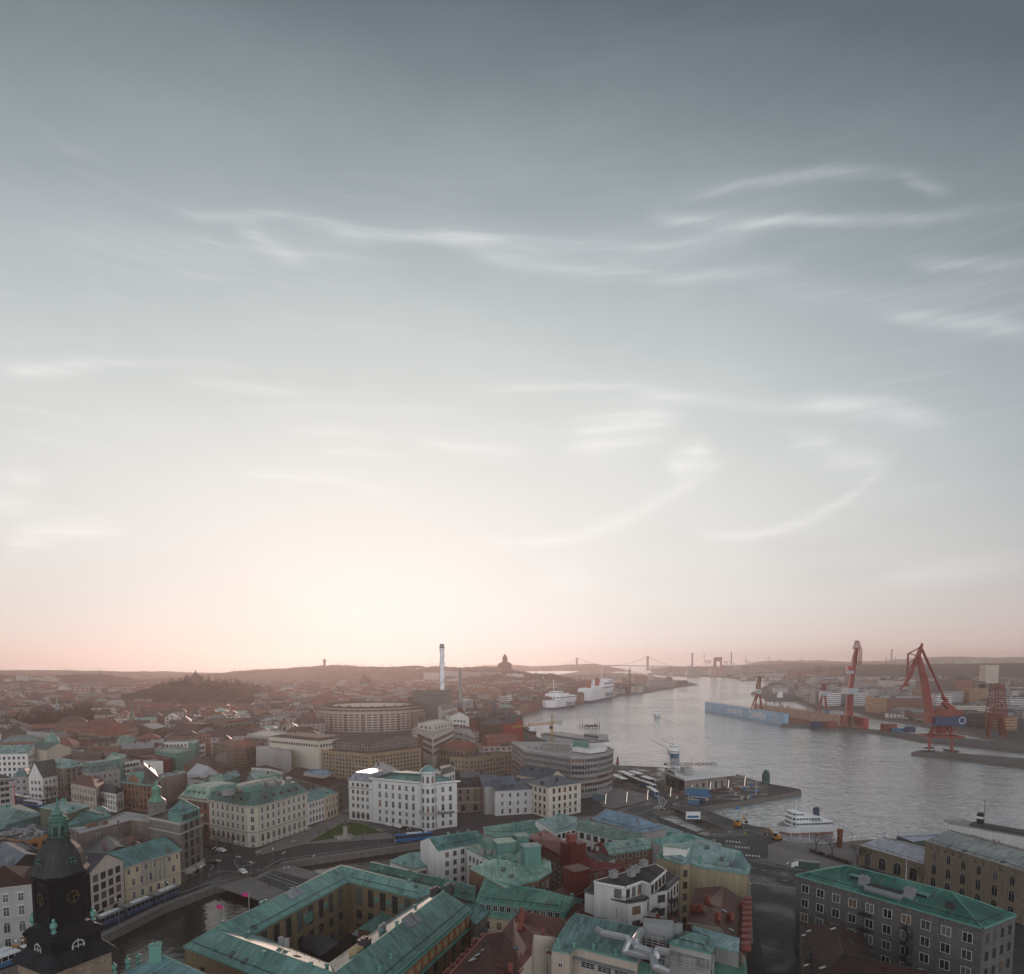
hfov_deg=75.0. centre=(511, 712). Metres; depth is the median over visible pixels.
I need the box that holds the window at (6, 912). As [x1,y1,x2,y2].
[2,906,9,917]
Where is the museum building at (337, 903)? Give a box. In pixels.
[183,865,455,973]
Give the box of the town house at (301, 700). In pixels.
[296,698,308,703]
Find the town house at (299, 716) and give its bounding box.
[294,713,305,720]
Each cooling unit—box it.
[643,918,682,940]
[664,951,707,970]
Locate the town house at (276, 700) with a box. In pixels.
[270,697,283,702]
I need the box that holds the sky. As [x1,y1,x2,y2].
[0,0,1023,674]
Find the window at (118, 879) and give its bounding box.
[116,875,120,882]
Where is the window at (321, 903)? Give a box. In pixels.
[319,899,323,918]
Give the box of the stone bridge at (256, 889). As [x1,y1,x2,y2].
[216,862,318,901]
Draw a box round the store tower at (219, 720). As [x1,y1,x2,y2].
[211,715,226,726]
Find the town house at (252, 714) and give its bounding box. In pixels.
[242,712,257,715]
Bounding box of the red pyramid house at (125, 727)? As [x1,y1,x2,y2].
[104,722,137,739]
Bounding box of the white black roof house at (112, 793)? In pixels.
[99,783,123,812]
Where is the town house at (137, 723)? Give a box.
[122,719,149,735]
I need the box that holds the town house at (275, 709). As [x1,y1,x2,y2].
[269,704,284,716]
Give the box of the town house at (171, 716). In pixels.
[165,712,176,727]
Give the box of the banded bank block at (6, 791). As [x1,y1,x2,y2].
[0,774,16,809]
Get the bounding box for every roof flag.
[216,904,223,922]
[242,892,249,909]
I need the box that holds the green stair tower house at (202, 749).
[200,743,204,755]
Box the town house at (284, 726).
[282,722,289,730]
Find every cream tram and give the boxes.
[15,793,44,803]
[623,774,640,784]
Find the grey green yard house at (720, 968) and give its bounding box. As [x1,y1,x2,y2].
[713,958,746,973]
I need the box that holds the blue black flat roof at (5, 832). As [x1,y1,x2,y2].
[0,824,47,837]
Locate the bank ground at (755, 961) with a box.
[338,817,1023,973]
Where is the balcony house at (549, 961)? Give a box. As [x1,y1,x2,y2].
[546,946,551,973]
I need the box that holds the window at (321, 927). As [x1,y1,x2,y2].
[319,922,323,933]
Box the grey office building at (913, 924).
[794,864,1016,973]
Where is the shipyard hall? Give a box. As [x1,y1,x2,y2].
[934,710,993,725]
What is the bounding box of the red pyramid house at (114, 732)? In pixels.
[97,727,134,737]
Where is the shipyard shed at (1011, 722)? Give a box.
[985,714,1017,729]
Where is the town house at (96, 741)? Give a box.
[91,736,118,751]
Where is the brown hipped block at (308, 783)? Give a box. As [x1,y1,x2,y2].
[284,766,342,807]
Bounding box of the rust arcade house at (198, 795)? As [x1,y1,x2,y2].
[178,781,235,838]
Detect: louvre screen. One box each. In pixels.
[641,934,668,947]
[659,942,714,973]
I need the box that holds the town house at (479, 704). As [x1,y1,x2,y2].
[474,700,488,707]
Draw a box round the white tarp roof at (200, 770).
[186,763,217,778]
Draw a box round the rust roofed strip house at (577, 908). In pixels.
[566,903,693,966]
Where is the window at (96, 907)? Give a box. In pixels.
[94,903,99,911]
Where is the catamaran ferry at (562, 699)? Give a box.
[542,680,576,709]
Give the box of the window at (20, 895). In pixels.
[17,891,23,901]
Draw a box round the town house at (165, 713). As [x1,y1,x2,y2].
[157,709,174,724]
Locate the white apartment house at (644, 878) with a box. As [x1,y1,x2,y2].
[593,859,666,921]
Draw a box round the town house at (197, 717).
[181,715,202,719]
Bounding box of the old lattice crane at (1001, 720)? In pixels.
[984,683,1007,737]
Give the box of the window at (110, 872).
[108,868,112,876]
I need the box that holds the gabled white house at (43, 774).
[27,759,57,799]
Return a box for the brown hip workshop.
[183,755,224,774]
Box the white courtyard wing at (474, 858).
[466,844,514,883]
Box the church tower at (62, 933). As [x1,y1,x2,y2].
[11,795,116,973]
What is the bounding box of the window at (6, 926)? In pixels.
[3,922,10,932]
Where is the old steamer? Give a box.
[944,804,1023,849]
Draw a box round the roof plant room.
[478,832,519,855]
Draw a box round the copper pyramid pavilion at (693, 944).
[668,930,715,973]
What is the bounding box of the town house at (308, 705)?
[297,703,312,707]
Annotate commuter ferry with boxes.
[654,710,659,717]
[667,743,679,756]
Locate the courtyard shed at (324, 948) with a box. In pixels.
[299,934,339,962]
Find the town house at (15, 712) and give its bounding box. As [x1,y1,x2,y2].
[7,710,29,717]
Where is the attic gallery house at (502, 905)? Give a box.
[475,878,583,932]
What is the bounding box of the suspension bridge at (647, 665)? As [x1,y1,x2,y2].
[557,656,677,671]
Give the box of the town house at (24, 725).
[7,721,31,729]
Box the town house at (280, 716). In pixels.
[276,711,298,719]
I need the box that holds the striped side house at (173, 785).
[158,769,186,802]
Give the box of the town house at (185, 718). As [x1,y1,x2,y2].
[179,714,191,723]
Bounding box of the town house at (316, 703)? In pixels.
[312,700,331,711]
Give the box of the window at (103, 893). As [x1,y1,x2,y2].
[101,890,106,898]
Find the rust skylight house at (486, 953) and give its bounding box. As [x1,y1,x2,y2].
[442,931,523,973]
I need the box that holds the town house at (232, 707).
[223,705,244,708]
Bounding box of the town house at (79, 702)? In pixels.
[74,701,93,706]
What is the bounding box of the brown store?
[167,722,222,734]
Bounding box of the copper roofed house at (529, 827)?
[483,819,539,837]
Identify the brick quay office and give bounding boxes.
[865,696,886,713]
[879,696,923,712]
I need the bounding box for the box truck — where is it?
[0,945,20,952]
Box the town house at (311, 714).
[301,711,316,717]
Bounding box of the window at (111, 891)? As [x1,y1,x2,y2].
[109,887,113,895]
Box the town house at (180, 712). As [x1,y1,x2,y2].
[169,707,186,719]
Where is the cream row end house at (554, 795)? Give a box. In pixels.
[527,775,581,816]
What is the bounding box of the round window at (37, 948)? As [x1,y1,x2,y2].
[34,943,40,952]
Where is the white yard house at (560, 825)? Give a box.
[535,813,577,840]
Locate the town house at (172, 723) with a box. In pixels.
[169,719,198,727]
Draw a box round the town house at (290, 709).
[282,706,296,712]
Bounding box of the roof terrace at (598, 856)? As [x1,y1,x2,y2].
[586,845,614,862]
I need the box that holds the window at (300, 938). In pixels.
[298,935,302,946]
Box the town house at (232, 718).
[228,717,255,719]
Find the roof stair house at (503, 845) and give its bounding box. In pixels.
[492,837,516,855]
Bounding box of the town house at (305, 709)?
[296,706,315,713]
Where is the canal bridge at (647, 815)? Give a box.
[604,807,661,819]
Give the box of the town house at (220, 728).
[213,726,243,729]
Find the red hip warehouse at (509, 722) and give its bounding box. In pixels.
[502,716,523,740]
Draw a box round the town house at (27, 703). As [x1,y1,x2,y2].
[7,701,32,706]
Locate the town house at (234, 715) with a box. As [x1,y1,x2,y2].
[228,713,241,717]
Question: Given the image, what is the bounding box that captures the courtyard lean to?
[352,929,357,945]
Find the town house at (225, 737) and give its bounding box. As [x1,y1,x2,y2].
[217,733,231,741]
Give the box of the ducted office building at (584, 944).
[551,913,669,973]
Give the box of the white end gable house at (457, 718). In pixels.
[445,710,468,726]
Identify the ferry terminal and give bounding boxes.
[657,763,735,790]
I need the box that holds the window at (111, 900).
[109,897,113,904]
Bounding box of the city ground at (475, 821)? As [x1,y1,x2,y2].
[0,671,800,973]
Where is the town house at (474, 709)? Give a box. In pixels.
[466,707,481,710]
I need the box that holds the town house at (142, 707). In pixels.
[129,706,146,708]
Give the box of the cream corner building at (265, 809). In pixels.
[207,773,308,846]
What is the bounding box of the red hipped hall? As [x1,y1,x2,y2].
[439,739,480,765]
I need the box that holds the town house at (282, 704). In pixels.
[271,702,289,706]
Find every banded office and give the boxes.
[819,691,840,705]
[853,691,867,705]
[931,693,952,705]
[999,696,1023,709]
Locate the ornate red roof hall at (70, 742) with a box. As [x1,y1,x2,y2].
[60,736,79,748]
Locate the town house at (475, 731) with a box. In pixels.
[461,725,479,743]
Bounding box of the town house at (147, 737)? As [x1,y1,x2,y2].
[137,732,160,741]
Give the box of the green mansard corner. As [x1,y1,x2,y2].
[115,736,137,743]
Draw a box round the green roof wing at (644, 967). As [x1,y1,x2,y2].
[637,961,657,973]
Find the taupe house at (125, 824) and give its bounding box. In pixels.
[70,812,148,845]
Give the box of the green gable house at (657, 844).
[651,832,721,863]
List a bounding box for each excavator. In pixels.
[733,816,747,826]
[763,828,781,840]
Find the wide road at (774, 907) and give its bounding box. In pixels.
[701,832,800,973]
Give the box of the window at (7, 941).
[5,938,11,946]
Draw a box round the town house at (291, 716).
[286,713,295,720]
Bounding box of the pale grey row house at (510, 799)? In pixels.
[491,777,539,815]
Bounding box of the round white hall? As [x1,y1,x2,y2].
[56,685,69,689]
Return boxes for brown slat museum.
[18,729,77,740]
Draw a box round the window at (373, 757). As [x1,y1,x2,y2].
[372,751,418,771]
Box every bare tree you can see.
[40,786,52,801]
[58,784,70,797]
[89,795,105,805]
[202,827,213,844]
[203,828,212,847]
[210,833,224,847]
[222,836,236,851]
[810,832,827,849]
[825,836,842,855]
[850,845,867,864]
[856,847,871,866]
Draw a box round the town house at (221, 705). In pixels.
[203,702,223,707]
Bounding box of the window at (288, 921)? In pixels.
[286,916,291,937]
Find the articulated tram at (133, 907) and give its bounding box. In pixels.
[97,884,179,925]
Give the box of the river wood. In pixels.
[540,672,644,680]
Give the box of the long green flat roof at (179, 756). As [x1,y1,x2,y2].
[155,745,194,771]
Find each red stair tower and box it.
[559,832,586,867]
[562,863,590,891]
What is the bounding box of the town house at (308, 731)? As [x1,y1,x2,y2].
[300,729,319,733]
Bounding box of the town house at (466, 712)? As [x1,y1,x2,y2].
[463,710,478,713]
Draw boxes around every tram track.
[213,869,298,883]
[225,871,296,886]
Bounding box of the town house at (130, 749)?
[117,740,154,758]
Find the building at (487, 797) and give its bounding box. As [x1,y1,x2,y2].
[478,773,514,814]
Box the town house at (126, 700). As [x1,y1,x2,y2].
[108,698,129,707]
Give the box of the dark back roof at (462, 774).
[455,769,490,777]
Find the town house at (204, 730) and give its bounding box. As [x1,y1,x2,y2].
[198,725,214,742]
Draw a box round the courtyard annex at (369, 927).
[358,912,392,938]
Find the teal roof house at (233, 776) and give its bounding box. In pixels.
[223,770,240,783]
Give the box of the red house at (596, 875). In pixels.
[553,867,623,904]
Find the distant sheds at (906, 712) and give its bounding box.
[659,671,1023,718]
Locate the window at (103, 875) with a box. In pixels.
[100,871,105,878]
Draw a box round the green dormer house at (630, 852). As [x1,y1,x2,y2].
[603,838,651,867]
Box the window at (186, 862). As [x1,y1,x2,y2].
[185,860,188,868]
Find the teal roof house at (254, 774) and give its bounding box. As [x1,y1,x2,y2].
[247,769,266,780]
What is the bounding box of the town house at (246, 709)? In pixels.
[233,708,252,711]
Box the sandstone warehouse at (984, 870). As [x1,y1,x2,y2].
[923,830,1023,924]
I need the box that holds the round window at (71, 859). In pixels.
[66,856,75,864]
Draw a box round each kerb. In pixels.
[262,838,385,853]
[308,822,382,841]
[749,863,752,942]
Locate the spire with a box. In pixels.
[129,704,134,722]
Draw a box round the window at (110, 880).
[108,878,112,885]
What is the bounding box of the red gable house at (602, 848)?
[589,841,607,854]
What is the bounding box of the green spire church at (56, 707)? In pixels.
[54,695,58,712]
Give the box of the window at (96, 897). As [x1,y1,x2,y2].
[94,894,98,901]
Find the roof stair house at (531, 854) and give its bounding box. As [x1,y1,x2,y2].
[520,842,541,865]
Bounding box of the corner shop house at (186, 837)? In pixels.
[147,809,205,881]
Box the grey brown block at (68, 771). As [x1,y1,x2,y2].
[54,758,83,797]
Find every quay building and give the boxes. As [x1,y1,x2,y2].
[507,694,512,701]
[647,680,673,686]
[676,680,687,684]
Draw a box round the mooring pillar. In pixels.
[837,829,842,847]
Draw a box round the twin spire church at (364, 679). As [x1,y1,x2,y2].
[360,673,371,684]
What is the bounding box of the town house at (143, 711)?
[137,709,155,712]
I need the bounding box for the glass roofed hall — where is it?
[591,809,666,838]
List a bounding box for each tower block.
[418,736,422,761]
[979,664,998,682]
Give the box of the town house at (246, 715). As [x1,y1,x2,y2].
[241,713,250,717]
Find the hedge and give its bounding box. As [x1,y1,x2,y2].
[808,848,852,864]
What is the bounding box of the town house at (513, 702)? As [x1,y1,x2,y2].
[509,700,523,704]
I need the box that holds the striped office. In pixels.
[499,695,506,701]
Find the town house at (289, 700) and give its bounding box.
[285,698,295,702]
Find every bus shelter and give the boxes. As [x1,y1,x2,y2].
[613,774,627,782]
[618,770,634,775]
[629,770,643,778]
[640,775,654,782]
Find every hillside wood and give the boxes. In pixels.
[0,670,188,683]
[786,661,1022,676]
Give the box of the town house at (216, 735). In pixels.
[210,729,232,757]
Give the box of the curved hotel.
[511,740,613,797]
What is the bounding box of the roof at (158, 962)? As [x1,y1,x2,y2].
[112,941,205,973]
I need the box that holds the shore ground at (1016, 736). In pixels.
[649,667,1023,742]
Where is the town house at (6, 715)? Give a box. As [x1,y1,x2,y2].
[0,714,21,718]
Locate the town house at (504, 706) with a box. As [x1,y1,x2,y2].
[499,703,514,708]
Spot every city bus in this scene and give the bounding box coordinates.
[24,799,42,807]
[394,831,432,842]
[639,780,655,788]
[646,786,658,795]
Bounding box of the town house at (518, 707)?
[512,704,522,714]
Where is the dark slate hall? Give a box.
[129,761,157,778]
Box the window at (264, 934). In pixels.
[261,930,266,937]
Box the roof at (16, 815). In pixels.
[0,804,40,828]
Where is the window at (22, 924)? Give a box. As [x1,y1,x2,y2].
[19,920,25,930]
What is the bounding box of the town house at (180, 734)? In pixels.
[167,729,198,739]
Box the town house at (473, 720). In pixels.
[468,713,478,728]
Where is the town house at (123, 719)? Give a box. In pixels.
[109,716,128,722]
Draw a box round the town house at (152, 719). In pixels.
[128,716,156,722]
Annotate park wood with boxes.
[3,702,97,723]
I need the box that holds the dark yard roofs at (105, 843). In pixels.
[81,834,125,852]
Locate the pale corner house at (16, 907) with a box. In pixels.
[0,865,32,947]
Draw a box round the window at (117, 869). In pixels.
[115,865,119,872]
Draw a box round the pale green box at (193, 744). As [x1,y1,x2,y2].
[188,739,199,757]
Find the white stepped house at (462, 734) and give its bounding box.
[454,728,475,743]
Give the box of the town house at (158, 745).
[155,742,164,749]
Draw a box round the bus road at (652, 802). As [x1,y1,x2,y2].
[613,773,685,832]
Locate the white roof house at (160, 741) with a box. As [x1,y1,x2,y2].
[151,739,163,743]
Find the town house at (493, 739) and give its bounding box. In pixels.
[482,732,517,744]
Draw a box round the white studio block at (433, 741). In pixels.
[416,727,453,766]
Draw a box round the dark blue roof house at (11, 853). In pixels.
[0,842,36,865]
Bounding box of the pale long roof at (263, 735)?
[247,729,289,744]
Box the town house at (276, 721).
[256,719,285,729]
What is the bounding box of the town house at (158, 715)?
[142,710,162,723]
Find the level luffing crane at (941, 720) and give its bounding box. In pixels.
[899,643,966,752]
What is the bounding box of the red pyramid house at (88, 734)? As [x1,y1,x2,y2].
[77,725,110,743]
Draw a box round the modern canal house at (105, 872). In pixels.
[84,852,124,915]
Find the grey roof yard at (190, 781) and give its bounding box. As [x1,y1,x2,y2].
[187,773,218,784]
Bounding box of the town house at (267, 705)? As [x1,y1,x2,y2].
[254,702,271,711]
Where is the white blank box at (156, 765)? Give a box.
[143,759,163,774]
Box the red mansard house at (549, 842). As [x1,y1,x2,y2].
[529,830,628,890]
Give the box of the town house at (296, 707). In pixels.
[283,705,303,709]
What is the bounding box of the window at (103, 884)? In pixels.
[101,881,105,888]
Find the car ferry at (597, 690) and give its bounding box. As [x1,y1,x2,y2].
[578,678,613,702]
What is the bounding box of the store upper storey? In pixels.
[269,732,341,769]
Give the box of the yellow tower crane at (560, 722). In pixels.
[511,714,562,740]
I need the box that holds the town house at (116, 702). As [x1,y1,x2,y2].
[106,699,124,706]
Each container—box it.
[593,793,606,800]
[686,786,709,796]
[688,799,698,804]
[694,796,705,802]
[794,859,819,869]
[810,721,822,727]
[823,721,836,727]
[880,723,896,731]
[890,728,903,731]
[904,726,915,732]
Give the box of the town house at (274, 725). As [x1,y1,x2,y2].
[266,723,278,729]
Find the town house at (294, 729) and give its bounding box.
[284,725,318,732]
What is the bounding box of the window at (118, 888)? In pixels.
[116,884,120,891]
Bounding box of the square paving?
[256,812,393,854]
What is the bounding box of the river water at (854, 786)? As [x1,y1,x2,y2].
[521,667,1023,843]
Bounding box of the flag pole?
[791,860,798,872]
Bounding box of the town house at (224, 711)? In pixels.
[217,707,227,716]
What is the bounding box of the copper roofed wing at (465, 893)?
[369,861,475,903]
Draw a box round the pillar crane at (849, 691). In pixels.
[840,641,861,727]
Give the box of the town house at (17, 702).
[9,701,26,707]
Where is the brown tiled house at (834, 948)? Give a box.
[799,923,931,973]
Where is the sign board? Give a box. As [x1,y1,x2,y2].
[686,812,700,827]
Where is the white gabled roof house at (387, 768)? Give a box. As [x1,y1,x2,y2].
[372,760,399,773]
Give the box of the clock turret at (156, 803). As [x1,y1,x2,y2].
[147,781,166,823]
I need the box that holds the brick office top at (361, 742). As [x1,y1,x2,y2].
[332,732,417,751]
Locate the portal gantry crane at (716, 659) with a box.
[711,657,723,674]
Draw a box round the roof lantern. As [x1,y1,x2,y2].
[304,769,333,777]
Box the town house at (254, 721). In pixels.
[248,719,259,727]
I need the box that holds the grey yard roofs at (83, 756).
[61,751,103,761]
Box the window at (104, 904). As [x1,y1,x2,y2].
[102,900,106,908]
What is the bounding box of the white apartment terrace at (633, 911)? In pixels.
[584,867,679,925]
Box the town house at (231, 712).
[226,709,237,717]
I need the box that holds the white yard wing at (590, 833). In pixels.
[577,819,646,850]
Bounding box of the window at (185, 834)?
[184,832,187,840]
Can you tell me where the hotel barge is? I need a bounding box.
[541,732,610,746]
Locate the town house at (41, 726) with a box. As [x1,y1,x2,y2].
[31,722,55,729]
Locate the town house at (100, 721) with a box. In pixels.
[87,717,119,727]
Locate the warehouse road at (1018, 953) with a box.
[1013,922,1023,962]
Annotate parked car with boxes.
[205,845,215,849]
[207,859,218,863]
[215,847,225,851]
[238,868,247,873]
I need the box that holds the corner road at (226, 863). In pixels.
[204,849,256,876]
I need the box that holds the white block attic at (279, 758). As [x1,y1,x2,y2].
[256,745,291,774]
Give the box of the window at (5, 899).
[1,893,8,903]
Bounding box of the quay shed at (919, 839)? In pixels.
[896,834,938,846]
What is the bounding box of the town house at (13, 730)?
[1,726,30,739]
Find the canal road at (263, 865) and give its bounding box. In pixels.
[101,841,415,932]
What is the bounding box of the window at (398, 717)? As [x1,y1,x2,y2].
[317,706,425,730]
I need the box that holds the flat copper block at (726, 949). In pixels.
[692,926,739,967]
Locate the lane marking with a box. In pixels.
[181,841,408,892]
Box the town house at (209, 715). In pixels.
[205,710,225,719]
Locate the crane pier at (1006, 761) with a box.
[911,750,1023,767]
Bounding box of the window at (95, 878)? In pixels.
[93,874,97,882]
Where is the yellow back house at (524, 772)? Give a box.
[516,766,564,778]
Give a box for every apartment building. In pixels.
[4,678,15,681]
[12,692,27,697]
[16,675,31,680]
[28,677,44,680]
[45,675,55,681]
[53,677,59,681]
[72,686,93,693]
[108,688,119,691]
[340,678,360,681]
[370,675,380,681]
[381,673,397,680]
[424,672,438,679]
[425,677,439,679]
[445,671,457,679]
[462,671,480,679]
[466,686,484,691]
[483,672,501,675]
[485,688,500,698]
[512,673,523,677]
[554,681,566,684]
[567,683,586,686]
[612,678,621,682]
[620,677,626,683]
[633,675,647,680]
[647,673,652,679]
[686,668,692,675]
[693,668,699,676]
[709,665,716,675]
[721,665,727,673]
[734,665,739,670]
[734,671,742,676]
[742,673,752,677]
[752,673,763,677]
[763,672,773,677]
[769,677,780,680]
[772,687,791,692]
[773,669,784,671]
[774,671,785,677]
[786,669,829,674]
[799,685,808,697]
[803,687,814,694]
[809,689,836,703]
[810,677,831,684]
[811,684,836,688]
[813,666,821,671]
[831,686,846,703]
[832,669,842,675]
[859,688,877,695]
[875,684,896,686]
[876,679,893,683]
[878,689,912,694]
[878,692,894,695]
[894,680,903,684]
[909,688,921,694]
[916,680,953,689]
[932,660,942,663]
[943,690,963,702]
[947,676,973,689]
[950,660,964,663]
[952,704,991,711]
[962,687,987,702]
[966,660,985,663]
[973,680,985,687]
[980,684,997,689]
[996,690,1012,696]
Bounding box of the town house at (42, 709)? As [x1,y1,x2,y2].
[29,705,53,712]
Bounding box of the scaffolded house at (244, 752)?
[231,738,259,771]
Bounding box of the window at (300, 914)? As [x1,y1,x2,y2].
[297,910,302,931]
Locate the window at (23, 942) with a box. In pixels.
[20,936,25,945]
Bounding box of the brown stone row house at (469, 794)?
[455,777,481,812]
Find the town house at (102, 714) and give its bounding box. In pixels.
[94,709,115,718]
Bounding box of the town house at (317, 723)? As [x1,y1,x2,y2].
[296,717,324,733]
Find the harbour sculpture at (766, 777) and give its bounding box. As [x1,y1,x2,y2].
[762,770,769,783]
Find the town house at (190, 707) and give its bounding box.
[180,705,199,710]
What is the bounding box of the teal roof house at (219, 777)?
[205,774,225,782]
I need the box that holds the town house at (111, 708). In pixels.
[91,706,115,710]
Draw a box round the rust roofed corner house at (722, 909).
[687,885,751,964]
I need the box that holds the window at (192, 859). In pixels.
[191,857,194,865]
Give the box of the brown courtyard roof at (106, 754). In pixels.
[102,750,112,759]
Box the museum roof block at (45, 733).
[27,729,65,739]
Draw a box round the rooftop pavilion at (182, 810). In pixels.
[168,799,199,822]
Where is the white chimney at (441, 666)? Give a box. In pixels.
[439,644,444,689]
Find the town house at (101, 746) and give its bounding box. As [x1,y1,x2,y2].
[93,742,120,753]
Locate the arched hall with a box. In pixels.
[859,837,924,883]
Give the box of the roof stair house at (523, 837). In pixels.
[512,832,529,849]
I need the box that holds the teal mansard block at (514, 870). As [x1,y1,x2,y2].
[469,850,552,897]
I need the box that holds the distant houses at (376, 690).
[0,679,642,707]
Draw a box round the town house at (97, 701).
[93,698,107,706]
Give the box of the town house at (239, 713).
[228,711,246,715]
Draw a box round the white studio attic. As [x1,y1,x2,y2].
[418,719,452,730]
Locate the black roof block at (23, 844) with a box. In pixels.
[0,837,37,854]
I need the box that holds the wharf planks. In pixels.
[828,838,896,844]
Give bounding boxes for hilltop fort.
[190,670,201,685]
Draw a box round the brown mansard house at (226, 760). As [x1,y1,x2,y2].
[215,753,232,773]
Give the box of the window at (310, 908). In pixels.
[308,904,313,924]
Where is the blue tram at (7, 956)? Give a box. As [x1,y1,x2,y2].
[0,944,25,968]
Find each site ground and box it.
[599,787,648,808]
[614,766,767,806]
[695,827,767,836]
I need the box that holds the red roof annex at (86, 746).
[79,741,91,751]
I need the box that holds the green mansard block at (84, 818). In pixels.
[39,802,111,830]
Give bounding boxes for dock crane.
[750,676,764,709]
[815,683,830,712]
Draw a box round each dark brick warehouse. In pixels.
[476,713,502,729]
[480,718,502,744]
[489,708,513,714]
[499,710,521,721]
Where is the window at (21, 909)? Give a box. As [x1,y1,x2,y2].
[17,904,24,915]
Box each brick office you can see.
[321,746,420,778]
[450,751,511,775]
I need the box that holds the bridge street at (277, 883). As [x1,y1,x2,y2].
[234,865,308,890]
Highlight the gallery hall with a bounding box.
[330,882,472,973]
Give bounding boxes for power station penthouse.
[413,690,451,719]
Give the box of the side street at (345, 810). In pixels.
[340,804,400,830]
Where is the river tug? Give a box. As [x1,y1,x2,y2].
[523,722,535,734]
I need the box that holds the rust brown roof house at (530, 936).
[496,907,566,973]
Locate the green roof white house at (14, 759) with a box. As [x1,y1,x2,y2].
[0,745,36,776]
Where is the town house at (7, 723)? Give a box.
[0,718,21,727]
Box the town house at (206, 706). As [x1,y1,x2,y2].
[193,704,211,708]
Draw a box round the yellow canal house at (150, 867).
[106,836,181,903]
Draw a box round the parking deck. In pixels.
[141,722,167,738]
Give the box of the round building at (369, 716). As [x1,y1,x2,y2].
[316,700,425,731]
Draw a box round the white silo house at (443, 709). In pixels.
[438,702,456,719]
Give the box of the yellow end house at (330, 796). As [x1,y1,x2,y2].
[310,786,338,819]
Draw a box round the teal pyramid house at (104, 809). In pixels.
[94,806,110,816]
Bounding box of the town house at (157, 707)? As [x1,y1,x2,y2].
[146,705,166,710]
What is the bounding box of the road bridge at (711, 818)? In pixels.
[671,804,752,829]
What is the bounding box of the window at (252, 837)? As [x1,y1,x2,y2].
[251,835,254,842]
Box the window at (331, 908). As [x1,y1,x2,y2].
[329,893,333,912]
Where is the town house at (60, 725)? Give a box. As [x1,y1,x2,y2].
[53,723,68,729]
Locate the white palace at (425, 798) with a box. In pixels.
[369,765,460,830]
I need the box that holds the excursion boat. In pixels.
[778,801,833,834]
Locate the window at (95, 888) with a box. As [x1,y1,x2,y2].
[93,884,98,891]
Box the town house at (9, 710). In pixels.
[2,709,17,712]
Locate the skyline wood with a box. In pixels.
[5,661,1013,675]
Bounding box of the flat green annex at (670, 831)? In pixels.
[657,823,683,836]
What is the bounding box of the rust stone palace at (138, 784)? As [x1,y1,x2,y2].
[121,767,161,811]
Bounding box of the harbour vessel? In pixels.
[777,690,783,698]
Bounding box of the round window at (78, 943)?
[72,939,84,949]
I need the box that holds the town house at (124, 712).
[118,709,129,717]
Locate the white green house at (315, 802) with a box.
[307,789,323,824]
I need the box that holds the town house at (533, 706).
[524,701,539,710]
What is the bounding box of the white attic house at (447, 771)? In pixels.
[437,761,455,779]
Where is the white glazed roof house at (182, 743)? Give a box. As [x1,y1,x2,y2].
[164,739,190,747]
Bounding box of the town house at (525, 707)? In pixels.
[519,703,527,712]
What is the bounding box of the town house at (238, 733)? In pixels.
[233,728,253,738]
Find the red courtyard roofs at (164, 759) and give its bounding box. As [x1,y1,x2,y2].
[132,752,170,772]
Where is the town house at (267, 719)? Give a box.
[262,716,275,720]
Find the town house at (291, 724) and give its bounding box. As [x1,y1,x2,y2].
[286,721,297,729]
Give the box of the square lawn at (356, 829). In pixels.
[310,823,383,841]
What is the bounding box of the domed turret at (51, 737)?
[44,728,59,742]
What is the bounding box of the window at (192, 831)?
[190,829,193,837]
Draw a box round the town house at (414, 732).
[412,726,417,737]
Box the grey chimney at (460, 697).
[458,669,462,706]
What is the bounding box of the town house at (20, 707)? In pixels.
[11,704,34,709]
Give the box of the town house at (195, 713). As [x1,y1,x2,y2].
[189,708,201,716]
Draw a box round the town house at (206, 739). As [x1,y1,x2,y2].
[202,731,210,752]
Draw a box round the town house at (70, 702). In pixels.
[51,700,73,709]
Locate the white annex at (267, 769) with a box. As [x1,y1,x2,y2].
[251,765,282,779]
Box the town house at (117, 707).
[102,705,119,710]
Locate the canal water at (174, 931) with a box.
[109,849,419,973]
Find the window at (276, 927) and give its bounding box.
[274,923,279,942]
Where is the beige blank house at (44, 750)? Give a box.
[31,741,70,761]
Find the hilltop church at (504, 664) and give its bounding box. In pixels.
[498,654,511,668]
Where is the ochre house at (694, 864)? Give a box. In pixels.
[656,840,750,923]
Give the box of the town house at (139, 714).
[135,712,147,716]
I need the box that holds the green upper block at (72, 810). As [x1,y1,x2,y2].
[39,798,89,828]
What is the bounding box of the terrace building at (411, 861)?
[389,852,426,873]
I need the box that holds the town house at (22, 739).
[0,733,43,744]
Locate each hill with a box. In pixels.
[0,670,200,676]
[0,674,141,683]
[119,679,269,705]
[123,677,189,682]
[133,673,211,677]
[187,665,355,680]
[280,666,529,681]
[473,669,572,681]
[477,664,626,670]
[644,663,901,671]
[746,656,1023,664]
[756,663,1023,678]
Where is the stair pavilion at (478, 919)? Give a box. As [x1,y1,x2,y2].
[464,902,489,947]
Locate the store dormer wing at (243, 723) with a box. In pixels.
[222,719,257,729]
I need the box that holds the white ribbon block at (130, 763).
[124,758,139,777]
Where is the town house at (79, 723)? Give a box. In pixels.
[56,716,87,730]
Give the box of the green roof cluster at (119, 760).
[105,752,126,788]
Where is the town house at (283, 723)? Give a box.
[279,720,296,729]
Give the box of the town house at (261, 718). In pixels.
[251,714,273,720]
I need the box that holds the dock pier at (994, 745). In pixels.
[781,723,1023,752]
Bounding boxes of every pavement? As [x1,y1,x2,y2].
[101,842,419,936]
[768,840,861,870]
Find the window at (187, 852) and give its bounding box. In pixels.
[185,851,188,858]
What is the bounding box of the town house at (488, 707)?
[481,704,497,710]
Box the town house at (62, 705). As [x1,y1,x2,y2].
[58,703,68,710]
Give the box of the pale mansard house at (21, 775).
[12,767,30,795]

